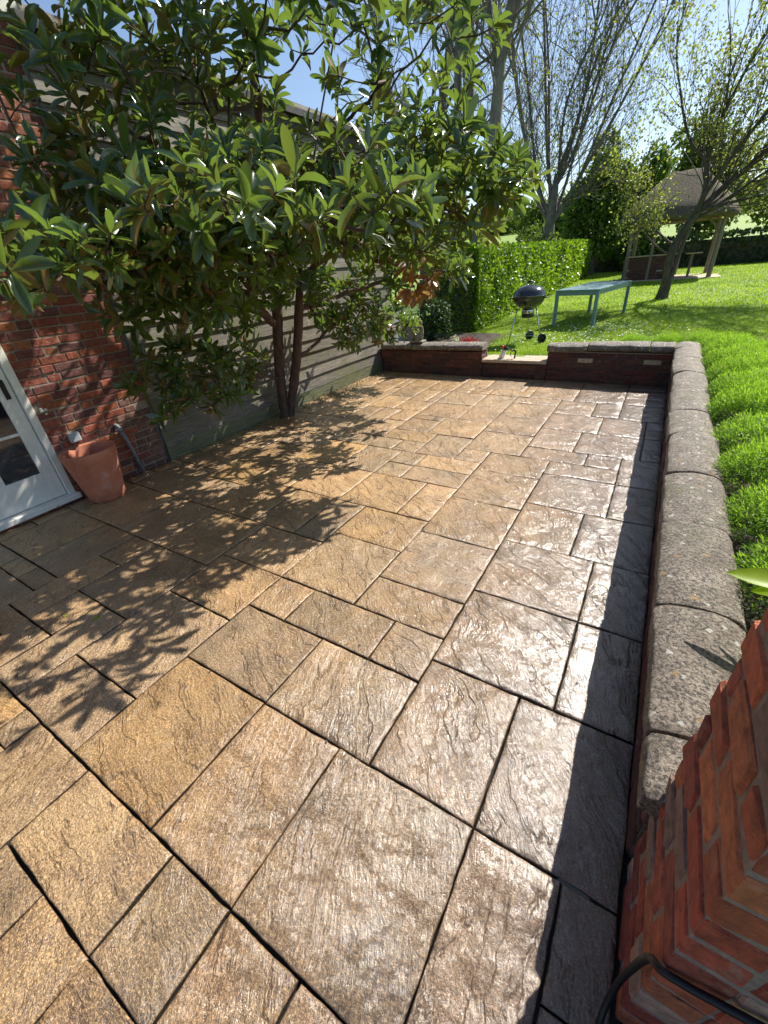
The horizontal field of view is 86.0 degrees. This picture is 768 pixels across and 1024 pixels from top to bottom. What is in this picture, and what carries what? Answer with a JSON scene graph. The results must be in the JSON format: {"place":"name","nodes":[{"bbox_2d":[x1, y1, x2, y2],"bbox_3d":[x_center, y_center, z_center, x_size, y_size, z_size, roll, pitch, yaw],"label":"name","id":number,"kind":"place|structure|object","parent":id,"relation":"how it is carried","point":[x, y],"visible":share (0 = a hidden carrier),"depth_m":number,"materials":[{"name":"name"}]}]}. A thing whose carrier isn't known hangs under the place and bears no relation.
{"place":"outdoors","nodes":[
{"label":"outdoors","id":0,"kind":"place"},
{"bbox_2d":[0,371,666,1023],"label":"patio","id":1,"kind":"structure","parent":0,"point":[286,599],"depth_m":1.94,"materials":[{"name":"stone"}]},
{"bbox_2d":[57,440,125,502],"bbox_3d":[-2.823,-0.384,4.064,0.480,0.514,0.480,14,35,28],"label":"plant pot","id":2,"kind":"object","parent":1,"relation":"on","point":[93,468],"visible":1,"depth_m":3.96,"materials":[{"name":"ceramic"}]},
{"bbox_2d":[0,0,552,431],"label":"magnolia tree","id":3,"kind":"object","parent":1,"relation":"on","point":[253,209],"visible":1,"depth_m":2.68,"materials":[{"name":"green plant"}]},
{"bbox_2d":[166,371,395,465],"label":"leaf litter","id":4,"kind":"object","parent":1,"relation":"on","point":[334,393],"visible":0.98,"depth_m":6.70,"materials":[{"name":"brown plant"}]},
{"bbox_2d":[3,404,642,989],"bbox_3d":[-0.379,-0.174,3.847,4.656,0.009,4.890,14,35,28],"label":"grit","id":5,"kind":"object","parent":1,"relation":"on","point":[337,582],"visible":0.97,"depth_m":2.78,"materials":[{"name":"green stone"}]},
{"bbox_2d":[381,341,488,376],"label":"garden wall","id":6,"kind":"structure","parent":1,"relation":"on","point":[456,358],"depth_m":7.64,"materials":[{"name":"brick"}]},
{"bbox_2d":[410,320,425,342],"bbox_3d":[0.625,-3.373,7.681,0.272,0.390,0.204,14,35,28],"label":"garden statue","id":7,"kind":"object","parent":6,"relation":"on","point":[417,337],"visible":0.75,"depth_m":7.66,"materials":[{"name":"stone"}]},
{"bbox_2d":[482,355,547,379],"bbox_3d":[2.295,-2.515,7.182,1.088,0.340,0.453,14,35,28],"label":"stone step","id":8,"kind":"object","parent":1,"relation":"on","point":[525,367],"visible":0.95,"depth_m":7.03,"materials":[{"name":"brick"}]},
{"bbox_2d":[557,878,610,912],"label":"paving joint","id":9,"kind":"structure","parent":1,"relation":"on","point":[578,891],"depth_m":1.34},
{"bbox_2d":[545,341,745,858],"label":"garden wall","id":10,"kind":"structure","parent":1,"relation":"on","point":[695,633],"depth_m":1.94,"materials":[{"name":"stone"}]},
{"bbox_2d":[21,0,767,356],"label":"sky","id":11,"kind":"structure","parent":0,"point":[304,90],"materials":[{"name":"blue"}]},
{"bbox_2d":[499,345,516,357],"bbox_3d":[2.126,-2.747,7.076,0.296,0.231,0.094,14,35,28],"label":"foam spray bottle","id":12,"kind":"object","parent":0,"point":[502,354],"visible":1,"depth_m":7.06,"materials":[{"name":"white plastic"}]},
{"bbox_2d":[392,210,767,356],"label":"lawn","id":13,"kind":"structure","parent":0,"point":[670,230],"depth_m":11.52,"materials":[{"name":"green plant"}]},
{"bbox_2d":[244,0,575,312],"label":"twiggy tree","id":14,"kind":"object","parent":13,"relation":"on","point":[436,48],"visible":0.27,"depth_m":11.39,"materials":[{"name":"green plant"}]},
{"bbox_2d":[395,0,577,243],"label":"pale trunked tree","id":15,"kind":"object","parent":13,"relation":"on","point":[498,73],"visible":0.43,"depth_m":9.46,"materials":[{"name":"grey plant"}]},
{"bbox_2d":[426,238,593,331],"bbox_3d":[6.622,-10.158,17.125,1.666,2.246,20.577,12,35,27],"label":"hedge","id":16,"kind":"object","parent":13,"relation":"on","point":[503,273],"visible":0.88,"depth_m":11.29,"materials":[{"name":"green plant"}]},
{"bbox_2d":[507,281,548,343],"bbox_3d":[2.756,-3.866,8.002,0.692,1.092,0.612,-9,31,-6],"label":"kettle barbecue","id":17,"kind":"object","parent":13,"relation":"on","point":[528,299],"visible":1,"depth_m":7.76,"materials":[{"name":"black metal"}]},
{"bbox_2d":[515,219,562,242],"bbox_3d":[7.881,-13.663,21.744,3.517,3.092,3.153,14,35,28],"label":"leafy tree","id":18,"kind":"object","parent":13,"relation":"on","point":[537,227],"visible":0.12,"depth_m":21.45,"materials":[{"name":"green plant"}]},
{"bbox_2d":[512,190,574,241],"bbox_3d":[14.340,-24.184,35.180,6.860,5.227,4.576,14,35,28],"label":"leafy tree","id":19,"kind":"object","parent":13,"relation":"on","point":[533,214],"visible":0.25,"depth_m":34.95,"materials":[{"name":"green plant"}]},
{"bbox_2d":[425,0,723,240],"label":"bare tree","id":20,"kind":"object","parent":13,"relation":"on","point":[551,211],"visible":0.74,"depth_m":17.87,"materials":[{"name":"grey plant"}]},
{"bbox_2d":[552,280,631,326],"bbox_3d":[5.134,-5.130,10.129,0.955,0.788,2.550,21,39,36],"label":"garden table","id":21,"kind":"object","parent":13,"relation":"on","point":[596,289],"visible":0.9,"depth_m":9.51,"materials":[{"name":"teal paint"}]},
{"bbox_2d":[423,333,767,634],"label":"soil bed","id":22,"kind":"object","parent":13,"relation":"on","point":[750,618],"visible":0.1,"depth_m":2.55,"materials":[{"name":"brown soil"}]},
{"bbox_2d":[417,280,453,340],"bbox_3d":[1.118,-4.373,9.062,0.883,1.318,0.989,-3,31,3],"label":"evergreen shrub","id":23,"kind":"object","parent":22,"relation":"on","point":[437,319],"visible":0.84,"depth_m":8.96,"materials":[{"name":"green plant"}]},
{"bbox_2d":[460,335,478,341],"bbox_3d":[1.689,-3.326,8.175,0.261,0.344,0.397,-21,34,-25],"label":"red flower plant","id":24,"kind":"object","parent":22,"relation":"on","point":[466,338],"visible":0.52,"depth_m":8.13,"materials":[{"name":"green plant"}]},
{"bbox_2d":[618,332,651,349],"bbox_3d":[4.020,-2.745,6.606,0.551,0.260,0.552,14,35,29],"label":"lavender plant","id":25,"kind":"object","parent":22,"relation":"on","point":[638,337],"visible":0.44,"depth_m":6.55,"materials":[{"name":"green plant"}]},
{"bbox_2d":[649,331,685,346],"bbox_3d":[4.405,-2.656,6.385,0.598,0.277,0.589,6,32,17],"label":"lavender plant","id":26,"kind":"object","parent":22,"relation":"on","point":[672,337],"visible":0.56,"depth_m":6.33,"materials":[{"name":"green plant"}]},
{"bbox_2d":[679,329,719,343],"bbox_3d":[4.757,-2.574,6.159,0.734,0.325,0.729,-19,33,-22],"label":"lavender plant","id":27,"kind":"object","parent":22,"relation":"on","point":[694,337],"visible":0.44,"depth_m":6.12,"materials":[{"name":"green plant"}]},
{"bbox_2d":[697,329,756,352],"bbox_3d":[4.765,-2.340,5.707,0.850,0.359,0.847,-25,36,-30],"label":"clump","id":28,"kind":"object","parent":22,"relation":"on","point":[717,336],"visible":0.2,"depth_m":5.72,"materials":[{"name":"green plant"}]},
{"bbox_2d":[700,331,765,367],"bbox_3d":[4.483,-2.081,5.243,0.854,0.426,0.841,-9,31,-7],"label":"clump","id":29,"kind":"object","parent":22,"relation":"on","point":[723,340],"visible":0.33,"depth_m":5.23,"materials":[{"name":"green plant"}]},
{"bbox_2d":[699,339,767,379],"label":"clump","id":30,"kind":"object","parent":22,"relation":"on","point":[708,360],"visible":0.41,"depth_m":4.81,"materials":[{"name":"green plant"}]},
{"bbox_2d":[705,346,767,387],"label":"clump","id":31,"kind":"object","parent":22,"relation":"on","point":[731,363],"visible":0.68,"depth_m":4.38,"materials":[{"name":"green plant"}]},
{"bbox_2d":[706,376,767,436],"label":"clump","id":32,"kind":"object","parent":22,"relation":"on","point":[751,395],"visible":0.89,"depth_m":3.46,"materials":[{"name":"green plant"}]},
{"bbox_2d":[706,362,767,413],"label":"clump","id":33,"kind":"object","parent":22,"relation":"on","point":[723,381],"visible":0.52,"depth_m":3.96,"materials":[{"name":"green plant"}]},
{"bbox_2d":[710,409,767,469],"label":"clump","id":34,"kind":"object","parent":22,"relation":"on","point":[752,427],"visible":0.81,"depth_m":3.07,"materials":[{"name":"green plant"}]},
{"bbox_2d":[712,434,767,502],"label":"lavender plant","id":35,"kind":"object","parent":22,"relation":"on","point":[732,462],"visible":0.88,"depth_m":2.60,"materials":[{"name":"green plant"}]},
{"bbox_2d":[722,479,767,555],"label":"lavender plant","id":36,"kind":"object","parent":22,"relation":"on","point":[754,498],"visible":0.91,"depth_m":2.22,"materials":[{"name":"green plant"}]},
{"bbox_2d":[731,533,767,620],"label":"lavender plant","id":37,"kind":"object","parent":22,"relation":"on","point":[763,557],"visible":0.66,"depth_m":1.87,"materials":[{"name":"green plant"}]},
{"bbox_2d":[738,348,767,373],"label":"lavender plant","id":38,"kind":"object","parent":22,"relation":"on","point":[765,353],"visible":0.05,"depth_m":4.51,"materials":[{"name":"green plant"}]},
{"bbox_2d":[754,338,767,347],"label":"lavender plant","id":39,"kind":"object","parent":22,"relation":"on","point":[765,342],"visible":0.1,"depth_m":4.96,"materials":[{"name":"green plant"}]},
{"bbox_2d":[560,126,637,274],"bbox_3d":[12.181,-17.498,23.580,3.858,7.120,2.787,-1,31,7],"label":"evergreen tree","id":40,"kind":"object","parent":13,"relation":"on","point":[586,218],"visible":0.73,"depth_m":23.18,"materials":[{"name":"green plant"}]},
{"bbox_2d":[431,181,767,236],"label":"distant woodland","id":41,"kind":"object","parent":13,"relation":"on","point":[510,225],"visible":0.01,"depth_m":120.86,"materials":[{"name":"green plant"}]},
{"bbox_2d":[490,289,737,350],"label":"daisies","id":42,"kind":"object","parent":13,"relation":"on","point":[600,331],"visible":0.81,"depth_m":8.42,"materials":[{"name":"white plant"}]},
{"bbox_2d":[606,136,675,268],"bbox_3d":[14.727,-17.526,23.963,3.438,6.359,2.444,14,35,28],"label":"evergreen tree","id":43,"kind":"object","parent":13,"relation":"on","point":[642,243],"visible":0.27,"depth_m":22.82,"materials":[{"name":"green plant"}]},
{"bbox_2d":[618,167,740,281],"bbox_3d":[12.943,-12.582,18.441,4.377,4.301,4.296,14,35,28],"label":"gazebo","id":44,"kind":"object","parent":13,"relation":"on","point":[650,267],"visible":0.7,"depth_m":17.36,"materials":[{"name":"wood"}]},
{"bbox_2d":[593,226,767,272],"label":"hedge","id":45,"kind":"object","parent":13,"relation":"on","point":[743,248],"visible":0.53,"depth_m":23.46,"materials":[{"name":"green plant"}]},
{"bbox_2d":[600,0,767,298],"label":"orchard tree","id":46,"kind":"object","parent":13,"relation":"on","point":[707,206],"visible":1,"depth_m":10.66,"materials":[{"name":"green plant"}]},
{"bbox_2d":[665,116,767,240],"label":"leafy tree","id":47,"kind":"object","parent":13,"relation":"on","point":[708,225],"visible":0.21,"depth_m":24.44,"materials":[{"name":"green plant"}]},
{"bbox_2d":[741,173,767,227],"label":"leafy tree","id":48,"kind":"object","parent":13,"relation":"on","point":[758,216],"visible":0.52,"depth_m":23.72,"materials":[{"name":"green plant"}]},
{"bbox_2d":[534,262,767,309],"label":"grass","id":49,"kind":"structure","parent":0,"point":[739,273],"depth_m":14.28,"materials":[{"name":"green plant"}]},
{"bbox_2d":[726,568,767,595],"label":"leafy sprig","id":50,"kind":"object","parent":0,"point":[757,576],"visible":1,"depth_m":1.51,"materials":[{"name":"green plant"}]},
{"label":"subsoil","id":51,"kind":"structure","parent":0,"visible":0},
{"bbox_2d":[0,0,168,533],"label":"brick building","id":52,"kind":"structure","parent":51,"relation":"on","point":[64,362],"depth_m":3.83,"materials":[{"name":"red brick"}]},
{"bbox_2d":[0,345,81,530],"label":"door","id":53,"kind":"structure","parent":52,"relation":"in","point":[34,482],"depth_m":3.75,"materials":[{"name":"beige paint"}]},
{"bbox_2d":[10,2,416,461],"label":"timber clad building","id":54,"kind":"structure","parent":51,"relation":"on","point":[326,367],"depth_m":5.43,"materials":[{"name":"grey wood"}]},
{"bbox_2d":[615,607,767,1023],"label":"brick pier","id":55,"kind":"structure","parent":51,"relation":"on","point":[695,904],"depth_m":0.82,"materials":[{"name":"red brick"}]},
{"bbox_2d":[595,953,765,1023],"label":"cable","id":56,"kind":"object","parent":55,"relation":"attached to","point":[634,966],"visible":1,"depth_m":0.85,"materials":[{"name":"black rubber"}]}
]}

